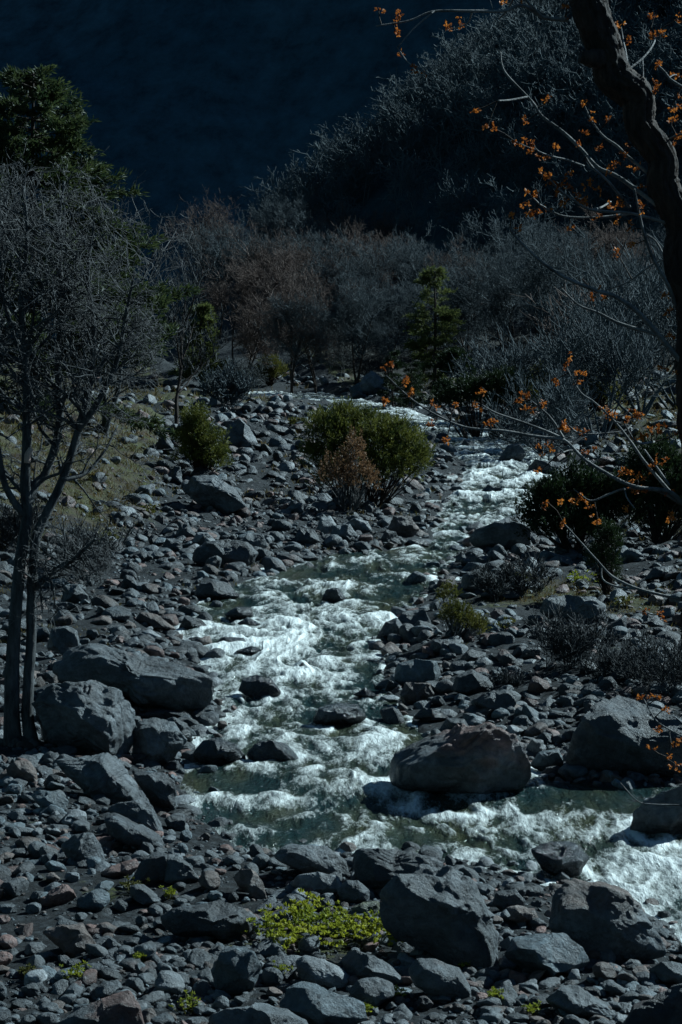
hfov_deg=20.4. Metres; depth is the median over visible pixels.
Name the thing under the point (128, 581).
rock
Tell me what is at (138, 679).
boulder
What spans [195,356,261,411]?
twiggy shrub
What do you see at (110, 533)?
plant
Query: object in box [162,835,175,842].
stone
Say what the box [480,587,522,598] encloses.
boulder
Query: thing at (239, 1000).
rock
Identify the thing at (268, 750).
boulder
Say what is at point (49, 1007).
rock
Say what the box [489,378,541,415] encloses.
leafy shrub
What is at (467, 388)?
leafy shrub
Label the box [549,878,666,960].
boulder
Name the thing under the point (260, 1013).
boulder
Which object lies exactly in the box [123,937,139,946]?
rock
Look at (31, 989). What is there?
rock
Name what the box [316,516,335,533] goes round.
boulder
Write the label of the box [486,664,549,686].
twiggy shrub
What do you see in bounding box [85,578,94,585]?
stone
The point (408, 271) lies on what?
bare tree
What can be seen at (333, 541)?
cobbles
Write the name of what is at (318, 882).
boulder
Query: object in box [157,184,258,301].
bare tree
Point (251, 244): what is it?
bare tree
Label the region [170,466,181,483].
rock
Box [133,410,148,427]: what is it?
rock
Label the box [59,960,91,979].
plant
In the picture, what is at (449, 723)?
rock
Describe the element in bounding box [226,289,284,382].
bare tree
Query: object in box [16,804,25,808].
stone
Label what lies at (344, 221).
bare tree
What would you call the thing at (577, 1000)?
boulder
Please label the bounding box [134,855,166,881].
boulder
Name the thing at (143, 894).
rock
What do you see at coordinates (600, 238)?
bare tree
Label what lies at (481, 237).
bare tree
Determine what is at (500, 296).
bare tree
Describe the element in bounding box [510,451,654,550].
dark shrub
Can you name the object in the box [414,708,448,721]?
rock
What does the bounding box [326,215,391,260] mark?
bare tree
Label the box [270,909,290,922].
rock
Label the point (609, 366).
twiggy shrub
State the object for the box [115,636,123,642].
stone
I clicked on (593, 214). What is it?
bare tree
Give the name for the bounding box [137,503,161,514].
plant
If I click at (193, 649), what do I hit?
cobbles
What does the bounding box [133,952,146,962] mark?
plant
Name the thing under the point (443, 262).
bare tree
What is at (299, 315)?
bare tree
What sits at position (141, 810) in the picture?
boulder
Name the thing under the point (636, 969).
rock
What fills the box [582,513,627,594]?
sapling
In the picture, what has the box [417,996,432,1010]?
rock
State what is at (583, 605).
boulder
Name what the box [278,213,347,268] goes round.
bare tree
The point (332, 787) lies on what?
river
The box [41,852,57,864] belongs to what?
rock
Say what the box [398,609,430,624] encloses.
boulder
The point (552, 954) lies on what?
boulder
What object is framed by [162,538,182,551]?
rock
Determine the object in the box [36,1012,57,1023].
rock
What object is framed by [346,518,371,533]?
boulder
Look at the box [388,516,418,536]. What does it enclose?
boulder
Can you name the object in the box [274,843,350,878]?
boulder
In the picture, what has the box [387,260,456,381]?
bare tree
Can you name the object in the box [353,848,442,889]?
boulder
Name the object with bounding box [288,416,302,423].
plant
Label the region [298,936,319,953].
rock
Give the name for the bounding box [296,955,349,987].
boulder
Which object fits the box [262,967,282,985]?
rock
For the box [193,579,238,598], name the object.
boulder
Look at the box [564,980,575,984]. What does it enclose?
stone
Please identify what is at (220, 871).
rock
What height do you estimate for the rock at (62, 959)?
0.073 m
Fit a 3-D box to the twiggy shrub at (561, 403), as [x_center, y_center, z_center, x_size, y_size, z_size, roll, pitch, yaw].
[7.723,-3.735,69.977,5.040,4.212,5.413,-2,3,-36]
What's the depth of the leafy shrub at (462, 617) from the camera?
25.97 m
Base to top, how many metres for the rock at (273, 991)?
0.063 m
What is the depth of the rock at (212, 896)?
13.79 m
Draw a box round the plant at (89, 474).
[86,466,108,480]
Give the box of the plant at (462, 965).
[458,962,470,969]
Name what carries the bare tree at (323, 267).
on the ground at (86, 879)
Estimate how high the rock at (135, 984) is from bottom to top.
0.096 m
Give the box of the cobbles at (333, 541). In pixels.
[0,366,681,561]
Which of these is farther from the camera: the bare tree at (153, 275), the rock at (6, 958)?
the bare tree at (153, 275)
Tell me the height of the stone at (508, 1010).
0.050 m
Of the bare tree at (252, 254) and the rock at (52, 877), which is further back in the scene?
the bare tree at (252, 254)
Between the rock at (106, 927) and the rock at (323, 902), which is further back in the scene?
the rock at (323, 902)
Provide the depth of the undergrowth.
173.74 m
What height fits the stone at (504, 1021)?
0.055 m
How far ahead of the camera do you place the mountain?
887.00 m
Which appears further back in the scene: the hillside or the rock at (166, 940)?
the hillside
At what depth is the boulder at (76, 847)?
14.78 m
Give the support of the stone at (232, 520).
on the ground at (86, 879)
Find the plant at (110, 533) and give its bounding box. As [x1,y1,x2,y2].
[98,530,119,541]
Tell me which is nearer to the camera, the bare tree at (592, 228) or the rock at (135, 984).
the rock at (135, 984)
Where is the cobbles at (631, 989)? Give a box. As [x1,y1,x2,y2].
[0,751,681,1023]
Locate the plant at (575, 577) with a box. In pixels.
[567,569,598,583]
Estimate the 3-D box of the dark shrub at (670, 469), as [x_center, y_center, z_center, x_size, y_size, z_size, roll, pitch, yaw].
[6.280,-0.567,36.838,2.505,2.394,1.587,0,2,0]
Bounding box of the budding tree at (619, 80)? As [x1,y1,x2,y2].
[374,0,681,805]
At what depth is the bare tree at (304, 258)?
183.31 m
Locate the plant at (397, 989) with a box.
[394,984,406,996]
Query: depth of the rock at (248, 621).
28.67 m
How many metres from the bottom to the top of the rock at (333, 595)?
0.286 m
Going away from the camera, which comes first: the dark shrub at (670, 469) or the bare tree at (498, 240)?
the dark shrub at (670, 469)
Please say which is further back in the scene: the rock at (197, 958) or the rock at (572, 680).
the rock at (572, 680)
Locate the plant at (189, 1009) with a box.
[169,990,199,1014]
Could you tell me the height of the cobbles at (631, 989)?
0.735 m
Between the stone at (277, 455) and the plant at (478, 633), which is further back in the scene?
the stone at (277, 455)
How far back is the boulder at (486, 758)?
17.88 m
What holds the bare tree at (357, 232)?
on the ground at (86, 879)
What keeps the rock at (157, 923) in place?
on the ground at (86, 879)
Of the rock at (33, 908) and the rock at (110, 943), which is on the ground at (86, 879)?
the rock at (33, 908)
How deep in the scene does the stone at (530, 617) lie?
27.00 m
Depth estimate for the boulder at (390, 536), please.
39.95 m
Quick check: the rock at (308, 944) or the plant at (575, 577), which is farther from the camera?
the plant at (575, 577)
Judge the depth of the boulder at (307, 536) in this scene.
39.04 m
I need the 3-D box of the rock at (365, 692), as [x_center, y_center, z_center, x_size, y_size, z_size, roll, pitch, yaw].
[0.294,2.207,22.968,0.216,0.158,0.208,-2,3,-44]
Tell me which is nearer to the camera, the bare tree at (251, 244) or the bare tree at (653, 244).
the bare tree at (653, 244)
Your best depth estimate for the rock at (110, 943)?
12.55 m
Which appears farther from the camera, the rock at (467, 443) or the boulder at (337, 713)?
the rock at (467, 443)
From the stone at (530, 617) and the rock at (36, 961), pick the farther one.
the stone at (530, 617)
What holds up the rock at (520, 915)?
on the cobbles at (631, 989)
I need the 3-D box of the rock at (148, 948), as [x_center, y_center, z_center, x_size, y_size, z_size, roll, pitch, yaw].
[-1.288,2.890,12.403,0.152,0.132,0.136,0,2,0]
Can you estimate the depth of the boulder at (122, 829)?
15.31 m
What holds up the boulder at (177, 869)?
on the ground at (86, 879)
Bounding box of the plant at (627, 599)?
[611,595,635,608]
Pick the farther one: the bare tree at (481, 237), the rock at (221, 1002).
the bare tree at (481, 237)
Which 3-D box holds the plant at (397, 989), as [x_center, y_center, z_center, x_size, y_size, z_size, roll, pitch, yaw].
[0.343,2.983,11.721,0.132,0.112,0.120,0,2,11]
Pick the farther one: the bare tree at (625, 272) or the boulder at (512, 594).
the bare tree at (625, 272)
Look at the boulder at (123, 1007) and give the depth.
10.93 m
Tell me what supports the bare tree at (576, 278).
on the ground at (86, 879)
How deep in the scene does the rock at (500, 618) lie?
27.25 m
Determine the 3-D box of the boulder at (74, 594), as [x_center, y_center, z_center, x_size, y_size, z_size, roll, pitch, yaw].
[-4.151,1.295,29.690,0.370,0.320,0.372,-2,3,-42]
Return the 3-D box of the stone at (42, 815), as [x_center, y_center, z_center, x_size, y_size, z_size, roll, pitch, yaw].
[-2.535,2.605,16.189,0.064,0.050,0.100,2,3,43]
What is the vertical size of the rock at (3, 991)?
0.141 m
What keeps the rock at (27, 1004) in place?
on the ground at (86, 879)
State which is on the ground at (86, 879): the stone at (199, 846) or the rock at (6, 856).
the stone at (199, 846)
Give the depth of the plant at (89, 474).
43.33 m
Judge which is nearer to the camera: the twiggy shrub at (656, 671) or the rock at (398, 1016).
the rock at (398, 1016)
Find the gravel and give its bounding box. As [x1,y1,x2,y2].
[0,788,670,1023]
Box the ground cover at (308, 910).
[240,888,404,948]
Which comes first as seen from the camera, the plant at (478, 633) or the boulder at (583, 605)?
the plant at (478, 633)
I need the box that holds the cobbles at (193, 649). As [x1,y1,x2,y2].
[0,542,681,769]
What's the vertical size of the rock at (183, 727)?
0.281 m
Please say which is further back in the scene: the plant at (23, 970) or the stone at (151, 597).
the stone at (151, 597)
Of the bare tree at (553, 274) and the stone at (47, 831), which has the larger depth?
the bare tree at (553, 274)
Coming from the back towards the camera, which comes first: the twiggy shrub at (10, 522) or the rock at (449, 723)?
the twiggy shrub at (10, 522)
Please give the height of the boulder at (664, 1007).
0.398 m
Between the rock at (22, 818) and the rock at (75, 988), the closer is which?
the rock at (75, 988)
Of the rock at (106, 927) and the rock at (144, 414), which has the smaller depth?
the rock at (106, 927)
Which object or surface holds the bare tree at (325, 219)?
on the hillside
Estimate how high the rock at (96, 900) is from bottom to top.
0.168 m
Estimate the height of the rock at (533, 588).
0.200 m
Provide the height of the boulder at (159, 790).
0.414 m
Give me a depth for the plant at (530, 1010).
11.36 m
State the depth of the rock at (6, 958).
12.34 m
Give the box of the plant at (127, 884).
[119,874,149,892]
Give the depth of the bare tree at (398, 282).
209.92 m
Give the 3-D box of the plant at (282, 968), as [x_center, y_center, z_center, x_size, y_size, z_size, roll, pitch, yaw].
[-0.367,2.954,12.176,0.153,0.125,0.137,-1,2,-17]
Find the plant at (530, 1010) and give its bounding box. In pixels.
[521,1000,541,1015]
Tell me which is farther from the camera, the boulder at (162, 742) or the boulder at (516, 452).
the boulder at (516, 452)
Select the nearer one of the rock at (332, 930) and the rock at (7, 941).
the rock at (7, 941)
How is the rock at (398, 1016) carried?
on the cobbles at (631, 989)
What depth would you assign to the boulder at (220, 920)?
12.85 m
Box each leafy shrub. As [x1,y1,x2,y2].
[424,364,537,438]
[436,578,490,640]
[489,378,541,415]
[529,356,571,409]
[580,367,625,412]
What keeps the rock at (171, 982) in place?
on the ground at (86, 879)
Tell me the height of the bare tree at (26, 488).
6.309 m
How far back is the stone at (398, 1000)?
11.64 m
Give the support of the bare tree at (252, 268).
on the ground at (86, 879)
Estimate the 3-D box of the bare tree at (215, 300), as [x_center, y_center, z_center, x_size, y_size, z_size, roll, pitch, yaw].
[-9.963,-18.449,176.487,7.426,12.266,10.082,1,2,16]
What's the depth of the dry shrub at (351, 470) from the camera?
47.23 m
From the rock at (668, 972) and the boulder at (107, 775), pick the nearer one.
the rock at (668, 972)
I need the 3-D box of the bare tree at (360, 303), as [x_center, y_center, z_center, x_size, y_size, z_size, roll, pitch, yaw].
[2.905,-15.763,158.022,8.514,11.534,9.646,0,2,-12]
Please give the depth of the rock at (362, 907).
13.49 m
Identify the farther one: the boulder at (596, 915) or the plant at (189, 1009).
the boulder at (596, 915)
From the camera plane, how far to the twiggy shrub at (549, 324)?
94.38 m
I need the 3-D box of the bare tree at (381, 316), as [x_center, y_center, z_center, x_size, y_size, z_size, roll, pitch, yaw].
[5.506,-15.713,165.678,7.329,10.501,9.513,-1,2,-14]
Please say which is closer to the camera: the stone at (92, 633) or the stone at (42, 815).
the stone at (42, 815)
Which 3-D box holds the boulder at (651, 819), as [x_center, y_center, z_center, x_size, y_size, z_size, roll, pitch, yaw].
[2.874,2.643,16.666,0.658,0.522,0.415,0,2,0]
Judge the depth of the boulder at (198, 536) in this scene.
38.43 m
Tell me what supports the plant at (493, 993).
on the ground at (86, 879)
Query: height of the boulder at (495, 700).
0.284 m
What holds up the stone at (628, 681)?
on the ground at (86, 879)
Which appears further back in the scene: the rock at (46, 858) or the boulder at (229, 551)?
the boulder at (229, 551)
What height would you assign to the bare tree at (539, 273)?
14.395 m
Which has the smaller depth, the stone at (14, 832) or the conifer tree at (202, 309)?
the stone at (14, 832)
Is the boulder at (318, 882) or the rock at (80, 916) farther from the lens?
the boulder at (318, 882)
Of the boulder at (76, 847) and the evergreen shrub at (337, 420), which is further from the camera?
the evergreen shrub at (337, 420)
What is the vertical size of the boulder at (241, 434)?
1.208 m
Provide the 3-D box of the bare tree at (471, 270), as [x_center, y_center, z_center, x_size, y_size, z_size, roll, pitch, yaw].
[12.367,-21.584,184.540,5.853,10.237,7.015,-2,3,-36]
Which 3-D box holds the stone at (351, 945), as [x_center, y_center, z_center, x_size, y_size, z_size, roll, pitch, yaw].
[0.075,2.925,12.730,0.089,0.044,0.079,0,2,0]
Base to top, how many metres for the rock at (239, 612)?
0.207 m
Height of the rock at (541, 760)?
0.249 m
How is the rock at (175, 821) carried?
on the ground at (86, 879)
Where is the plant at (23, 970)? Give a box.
[16,962,35,979]
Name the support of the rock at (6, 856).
on the cobbles at (631, 989)
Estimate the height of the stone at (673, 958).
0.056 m
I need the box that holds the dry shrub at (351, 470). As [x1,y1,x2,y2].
[309,425,382,510]
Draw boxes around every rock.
[0,816,4,826]
[0,852,14,861]
[0,877,28,896]
[0,904,14,913]
[0,915,10,923]
[0,934,17,948]
[0,951,12,965]
[0,982,6,1000]
[0,1009,11,1023]
[4,784,21,793]
[16,815,27,824]
[20,982,39,996]
[20,1014,35,1023]
[22,999,32,1008]
[25,902,40,913]
[26,954,44,968]
[30,891,43,901]
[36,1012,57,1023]
[39,1002,57,1012]
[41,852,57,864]
[43,774,60,787]
[46,872,59,881]
[46,884,76,904]
[58,955,69,964]
[64,872,79,881]
[65,983,82,997]
[75,912,87,921]
[76,889,109,910]
[94,880,113,890]
[94,981,115,997]
[96,922,117,933]
[100,968,119,979]
[101,859,138,877]
[106,938,119,949]
[113,899,128,911]
[120,575,136,588]
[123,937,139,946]
[125,977,144,991]
[130,884,160,905]
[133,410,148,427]
[133,941,155,960]
[135,915,147,926]
[136,612,175,629]
[137,708,191,719]
[137,962,144,970]
[149,904,162,916]
[150,1012,174,1023]
[153,917,164,929]
[154,970,184,995]
[155,434,174,451]
[156,936,171,944]
[156,962,172,971]
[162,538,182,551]
[164,813,185,831]
[166,717,192,741]
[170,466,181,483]
[179,616,206,628]
[184,1017,200,1023]
[188,950,211,968]
[192,1006,204,1015]
[198,870,219,890]
[206,890,222,901]
[212,996,228,1009]
[215,869,225,874]
[216,637,245,642]
[224,607,253,618]
[233,996,246,1005]
[236,646,261,654]
[238,617,260,625]
[251,853,269,868]
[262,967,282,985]
[266,956,282,963]
[266,987,282,996]
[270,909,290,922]
[281,895,295,905]
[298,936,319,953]
[315,900,328,910]
[322,588,345,602]
[330,928,343,938]
[351,901,379,912]
[353,687,375,697]
[363,942,378,951]
[366,1006,378,1015]
[381,1011,405,1021]
[405,538,428,546]
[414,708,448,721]
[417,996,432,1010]
[423,1012,439,1021]
[429,639,450,653]
[439,718,467,731]
[445,629,453,638]
[460,440,477,445]
[482,485,502,491]
[496,614,510,621]
[508,907,537,922]
[526,582,538,592]
[526,739,546,755]
[531,748,563,771]
[565,676,578,684]
[592,962,616,979]
[632,966,649,975]
[648,595,662,605]
[649,961,681,983]
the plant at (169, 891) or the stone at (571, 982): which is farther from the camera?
the plant at (169, 891)
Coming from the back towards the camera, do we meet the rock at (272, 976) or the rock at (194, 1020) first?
the rock at (272, 976)
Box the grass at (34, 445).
[0,381,681,695]
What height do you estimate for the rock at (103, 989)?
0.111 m
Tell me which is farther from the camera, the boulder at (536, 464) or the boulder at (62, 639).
the boulder at (536, 464)
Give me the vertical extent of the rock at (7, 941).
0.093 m
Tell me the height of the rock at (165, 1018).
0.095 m
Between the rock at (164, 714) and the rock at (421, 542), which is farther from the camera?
the rock at (421, 542)
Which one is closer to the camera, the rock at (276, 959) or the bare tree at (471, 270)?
the rock at (276, 959)
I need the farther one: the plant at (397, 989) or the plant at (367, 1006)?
the plant at (397, 989)
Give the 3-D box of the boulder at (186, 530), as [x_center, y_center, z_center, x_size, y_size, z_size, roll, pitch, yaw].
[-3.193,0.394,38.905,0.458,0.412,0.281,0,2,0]
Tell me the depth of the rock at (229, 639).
26.64 m
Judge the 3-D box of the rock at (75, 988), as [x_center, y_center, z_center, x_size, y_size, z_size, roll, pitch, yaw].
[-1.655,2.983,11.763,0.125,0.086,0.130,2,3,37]
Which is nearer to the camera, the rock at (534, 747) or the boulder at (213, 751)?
the boulder at (213, 751)
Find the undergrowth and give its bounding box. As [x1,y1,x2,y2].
[224,287,675,397]
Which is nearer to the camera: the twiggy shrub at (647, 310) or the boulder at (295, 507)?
the boulder at (295, 507)
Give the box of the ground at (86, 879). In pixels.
[0,299,681,1023]
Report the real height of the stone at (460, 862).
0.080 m
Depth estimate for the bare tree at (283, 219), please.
235.55 m
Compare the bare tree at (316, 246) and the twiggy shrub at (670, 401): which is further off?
the bare tree at (316, 246)
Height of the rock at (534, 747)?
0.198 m
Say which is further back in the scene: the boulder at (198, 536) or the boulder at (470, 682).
the boulder at (198, 536)
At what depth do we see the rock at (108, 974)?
12.02 m
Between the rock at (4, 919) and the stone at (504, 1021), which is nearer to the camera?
the stone at (504, 1021)
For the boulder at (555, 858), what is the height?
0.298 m
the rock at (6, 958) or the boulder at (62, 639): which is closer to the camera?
the rock at (6, 958)
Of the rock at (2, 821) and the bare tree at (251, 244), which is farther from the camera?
the bare tree at (251, 244)
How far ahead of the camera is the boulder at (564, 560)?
35.38 m
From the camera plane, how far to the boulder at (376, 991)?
11.56 m
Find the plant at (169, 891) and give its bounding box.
[159,885,176,899]
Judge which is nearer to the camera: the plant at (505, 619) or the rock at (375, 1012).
the rock at (375, 1012)
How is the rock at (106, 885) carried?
on the ground at (86, 879)
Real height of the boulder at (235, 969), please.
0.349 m
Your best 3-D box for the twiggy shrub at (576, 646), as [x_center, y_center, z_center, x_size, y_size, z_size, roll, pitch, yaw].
[2.829,1.659,23.438,1.330,1.155,1.242,0,2,0]
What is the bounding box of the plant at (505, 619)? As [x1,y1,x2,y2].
[492,617,515,628]
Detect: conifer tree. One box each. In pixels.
[0,63,204,439]
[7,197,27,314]
[168,301,231,384]
[377,349,407,406]
[394,360,427,408]
[397,265,467,388]
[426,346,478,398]
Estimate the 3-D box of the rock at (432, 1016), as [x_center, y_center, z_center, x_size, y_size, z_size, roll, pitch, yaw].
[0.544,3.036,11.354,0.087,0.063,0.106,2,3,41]
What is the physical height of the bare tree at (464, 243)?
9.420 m
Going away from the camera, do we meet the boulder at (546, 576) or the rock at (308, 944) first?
the rock at (308, 944)
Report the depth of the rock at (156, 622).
27.61 m
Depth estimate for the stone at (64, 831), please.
15.81 m
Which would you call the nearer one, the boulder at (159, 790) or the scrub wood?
the boulder at (159, 790)
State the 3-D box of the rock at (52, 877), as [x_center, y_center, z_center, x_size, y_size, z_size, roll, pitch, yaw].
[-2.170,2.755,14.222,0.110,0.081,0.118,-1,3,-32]
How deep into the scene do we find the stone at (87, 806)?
16.41 m
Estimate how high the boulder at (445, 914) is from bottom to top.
0.742 m
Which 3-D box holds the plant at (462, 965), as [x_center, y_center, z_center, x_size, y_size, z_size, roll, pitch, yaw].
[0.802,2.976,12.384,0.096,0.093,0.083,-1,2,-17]
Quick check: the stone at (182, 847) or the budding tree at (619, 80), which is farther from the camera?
the stone at (182, 847)
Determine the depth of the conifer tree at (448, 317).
149.07 m
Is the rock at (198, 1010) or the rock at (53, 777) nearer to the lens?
the rock at (198, 1010)
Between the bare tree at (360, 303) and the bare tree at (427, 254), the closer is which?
the bare tree at (360, 303)
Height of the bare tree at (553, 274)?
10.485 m
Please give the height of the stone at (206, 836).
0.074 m
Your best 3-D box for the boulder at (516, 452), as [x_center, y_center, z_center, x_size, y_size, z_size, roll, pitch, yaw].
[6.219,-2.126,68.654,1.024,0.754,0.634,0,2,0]
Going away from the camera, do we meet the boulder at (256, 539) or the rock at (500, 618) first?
the rock at (500, 618)
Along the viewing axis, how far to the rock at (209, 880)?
14.02 m
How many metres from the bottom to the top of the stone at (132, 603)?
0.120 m
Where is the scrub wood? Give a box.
[239,0,681,248]
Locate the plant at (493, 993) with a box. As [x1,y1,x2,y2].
[486,987,508,999]
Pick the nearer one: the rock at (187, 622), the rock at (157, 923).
the rock at (157, 923)
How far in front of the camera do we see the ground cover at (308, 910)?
12.89 m
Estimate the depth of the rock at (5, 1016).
11.18 m
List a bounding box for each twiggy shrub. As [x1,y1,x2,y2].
[0,496,50,548]
[47,513,139,580]
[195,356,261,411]
[440,323,586,409]
[467,549,559,602]
[476,355,598,460]
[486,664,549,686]
[511,275,643,403]
[513,286,675,438]
[514,214,676,417]
[519,602,623,674]
[545,230,676,409]
[576,633,664,683]
[596,624,681,697]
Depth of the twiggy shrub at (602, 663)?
22.35 m
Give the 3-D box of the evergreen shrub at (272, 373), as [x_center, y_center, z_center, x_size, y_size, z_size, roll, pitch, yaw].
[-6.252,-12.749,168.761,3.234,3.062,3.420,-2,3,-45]
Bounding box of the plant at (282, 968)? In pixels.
[272,960,295,972]
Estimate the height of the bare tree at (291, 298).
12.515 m
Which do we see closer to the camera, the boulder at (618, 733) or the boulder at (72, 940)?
the boulder at (72, 940)
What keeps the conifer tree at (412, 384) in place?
on the ground at (86, 879)
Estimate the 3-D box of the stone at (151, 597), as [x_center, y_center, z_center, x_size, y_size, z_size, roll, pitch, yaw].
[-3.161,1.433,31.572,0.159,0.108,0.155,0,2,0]
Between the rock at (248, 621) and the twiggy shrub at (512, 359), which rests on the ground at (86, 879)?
the twiggy shrub at (512, 359)
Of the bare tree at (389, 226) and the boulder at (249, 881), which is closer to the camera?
the boulder at (249, 881)
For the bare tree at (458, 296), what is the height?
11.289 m
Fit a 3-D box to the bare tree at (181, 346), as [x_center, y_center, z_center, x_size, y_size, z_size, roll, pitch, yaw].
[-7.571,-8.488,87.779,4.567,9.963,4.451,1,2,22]
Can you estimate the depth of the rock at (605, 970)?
11.96 m
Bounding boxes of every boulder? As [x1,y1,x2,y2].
[6,760,37,781]
[31,680,135,755]
[31,790,68,809]
[43,923,95,956]
[47,626,79,654]
[52,643,212,711]
[56,752,142,802]
[56,990,144,1023]
[61,585,89,602]
[61,833,104,860]
[104,813,164,847]
[107,797,162,831]
[131,717,186,765]
[132,770,176,811]
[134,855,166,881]
[160,899,255,940]
[164,856,198,883]
[176,521,195,537]
[183,475,245,512]
[192,539,257,566]
[193,532,214,542]
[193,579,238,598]
[193,738,245,764]
[208,1002,307,1023]
[211,946,260,993]
[223,418,257,447]
[234,869,266,898]
[238,675,280,697]
[242,532,267,548]
[246,740,297,760]
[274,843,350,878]
[279,981,366,1023]
[287,500,303,512]
[290,871,341,892]
[294,528,319,543]
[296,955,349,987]
[313,702,366,725]
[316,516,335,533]
[330,524,357,537]
[337,880,369,901]
[341,950,402,983]
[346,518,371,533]
[348,977,394,1006]
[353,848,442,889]
[359,371,390,394]
[376,618,402,639]
[379,864,497,968]
[381,530,400,544]
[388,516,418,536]
[389,722,530,793]
[394,659,439,685]
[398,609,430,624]
[400,682,433,703]
[408,958,470,999]
[451,670,494,693]
[460,569,492,591]
[469,514,530,547]
[473,689,516,710]
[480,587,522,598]
[492,889,525,911]
[498,443,525,461]
[504,932,588,976]
[526,459,568,474]
[531,841,588,876]
[537,569,551,579]
[539,595,605,623]
[546,984,615,1017]
[549,554,572,565]
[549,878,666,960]
[566,695,681,777]
[622,983,681,1023]
[630,786,681,834]
[645,566,673,579]
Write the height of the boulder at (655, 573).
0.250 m
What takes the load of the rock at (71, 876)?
on the ground at (86, 879)
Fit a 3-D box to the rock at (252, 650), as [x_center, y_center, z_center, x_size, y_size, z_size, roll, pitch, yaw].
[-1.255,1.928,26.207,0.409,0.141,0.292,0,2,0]
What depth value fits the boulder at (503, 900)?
13.53 m
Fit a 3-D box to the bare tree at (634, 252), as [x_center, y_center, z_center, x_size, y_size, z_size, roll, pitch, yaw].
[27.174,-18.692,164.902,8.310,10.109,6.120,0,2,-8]
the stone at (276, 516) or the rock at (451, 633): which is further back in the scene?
the stone at (276, 516)
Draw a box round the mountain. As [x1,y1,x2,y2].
[0,0,519,364]
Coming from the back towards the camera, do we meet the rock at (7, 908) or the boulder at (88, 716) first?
the boulder at (88, 716)
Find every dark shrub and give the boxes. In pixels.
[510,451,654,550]
[596,422,681,543]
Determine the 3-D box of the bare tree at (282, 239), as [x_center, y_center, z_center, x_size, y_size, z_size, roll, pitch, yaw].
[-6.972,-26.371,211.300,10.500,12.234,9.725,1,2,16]
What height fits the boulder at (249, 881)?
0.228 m
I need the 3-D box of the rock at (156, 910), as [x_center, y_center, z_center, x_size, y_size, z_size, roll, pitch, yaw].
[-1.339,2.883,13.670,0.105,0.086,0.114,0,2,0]
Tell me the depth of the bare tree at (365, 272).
183.97 m
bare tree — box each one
[0,144,201,746]
[0,158,56,351]
[28,141,192,435]
[150,218,237,423]
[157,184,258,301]
[164,208,268,338]
[194,250,276,369]
[218,219,326,354]
[222,225,306,326]
[222,229,280,300]
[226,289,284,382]
[240,187,325,276]
[242,220,324,299]
[249,253,366,392]
[252,279,344,393]
[254,231,348,356]
[260,205,341,279]
[272,241,341,362]
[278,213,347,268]
[283,205,339,261]
[304,201,369,267]
[309,223,401,355]
[317,215,416,333]
[320,256,421,383]
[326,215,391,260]
[351,229,408,301]
[360,206,421,241]
[364,275,447,384]
[365,220,474,337]
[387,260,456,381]
[394,239,447,272]
[394,239,467,353]
[399,248,493,356]
[414,232,500,346]
[436,232,534,361]
[442,231,508,274]
[446,239,498,339]
[449,232,527,336]
[452,176,599,339]
[456,204,516,262]
[490,206,625,362]
[513,202,553,223]
[525,233,579,301]
[549,202,656,300]
[554,243,626,321]
[572,205,648,259]
[573,238,666,312]
[582,217,618,238]
[615,223,665,288]
[622,241,661,318]
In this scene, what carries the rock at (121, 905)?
on the ground at (86, 879)
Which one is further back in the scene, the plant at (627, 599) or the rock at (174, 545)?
the rock at (174, 545)
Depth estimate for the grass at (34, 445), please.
50.34 m
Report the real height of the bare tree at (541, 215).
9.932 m
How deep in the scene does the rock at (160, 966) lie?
12.08 m
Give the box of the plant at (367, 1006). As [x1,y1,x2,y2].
[364,1002,376,1015]
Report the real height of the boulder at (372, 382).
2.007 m
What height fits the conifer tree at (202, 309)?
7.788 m
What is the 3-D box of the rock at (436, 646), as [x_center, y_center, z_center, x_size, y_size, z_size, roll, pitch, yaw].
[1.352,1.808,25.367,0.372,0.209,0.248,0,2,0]
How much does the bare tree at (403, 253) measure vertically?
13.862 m
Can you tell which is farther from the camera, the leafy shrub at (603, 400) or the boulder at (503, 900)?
the leafy shrub at (603, 400)
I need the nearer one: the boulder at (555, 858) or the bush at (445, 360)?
the boulder at (555, 858)
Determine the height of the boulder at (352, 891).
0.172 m
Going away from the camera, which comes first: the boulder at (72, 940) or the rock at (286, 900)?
the boulder at (72, 940)
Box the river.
[174,391,681,941]
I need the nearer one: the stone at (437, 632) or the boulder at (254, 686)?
the boulder at (254, 686)
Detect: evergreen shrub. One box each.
[168,399,234,471]
[254,354,290,385]
[294,395,437,504]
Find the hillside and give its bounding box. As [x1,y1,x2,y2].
[123,1,681,368]
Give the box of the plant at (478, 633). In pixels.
[473,623,492,634]
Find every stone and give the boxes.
[8,827,20,837]
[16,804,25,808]
[32,827,42,836]
[40,813,49,817]
[44,828,52,833]
[56,828,67,834]
[84,804,90,809]
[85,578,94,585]
[86,629,97,638]
[98,639,107,643]
[113,597,121,601]
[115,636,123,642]
[127,599,137,606]
[147,594,156,599]
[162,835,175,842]
[177,843,187,853]
[180,830,191,841]
[194,844,203,849]
[201,833,209,840]
[230,518,236,524]
[272,450,282,460]
[272,513,281,518]
[283,394,292,401]
[319,377,328,384]
[346,943,358,948]
[393,996,405,1005]
[433,629,442,635]
[456,859,466,865]
[500,980,512,986]
[501,1018,509,1023]
[504,1008,513,1013]
[528,615,541,623]
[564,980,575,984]
[625,679,632,684]
[668,954,676,961]
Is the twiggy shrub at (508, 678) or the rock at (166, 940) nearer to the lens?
the rock at (166, 940)
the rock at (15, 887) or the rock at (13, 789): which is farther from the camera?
the rock at (13, 789)
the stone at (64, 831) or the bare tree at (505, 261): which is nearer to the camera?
the stone at (64, 831)
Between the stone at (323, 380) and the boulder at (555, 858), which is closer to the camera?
the boulder at (555, 858)
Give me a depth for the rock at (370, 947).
12.64 m

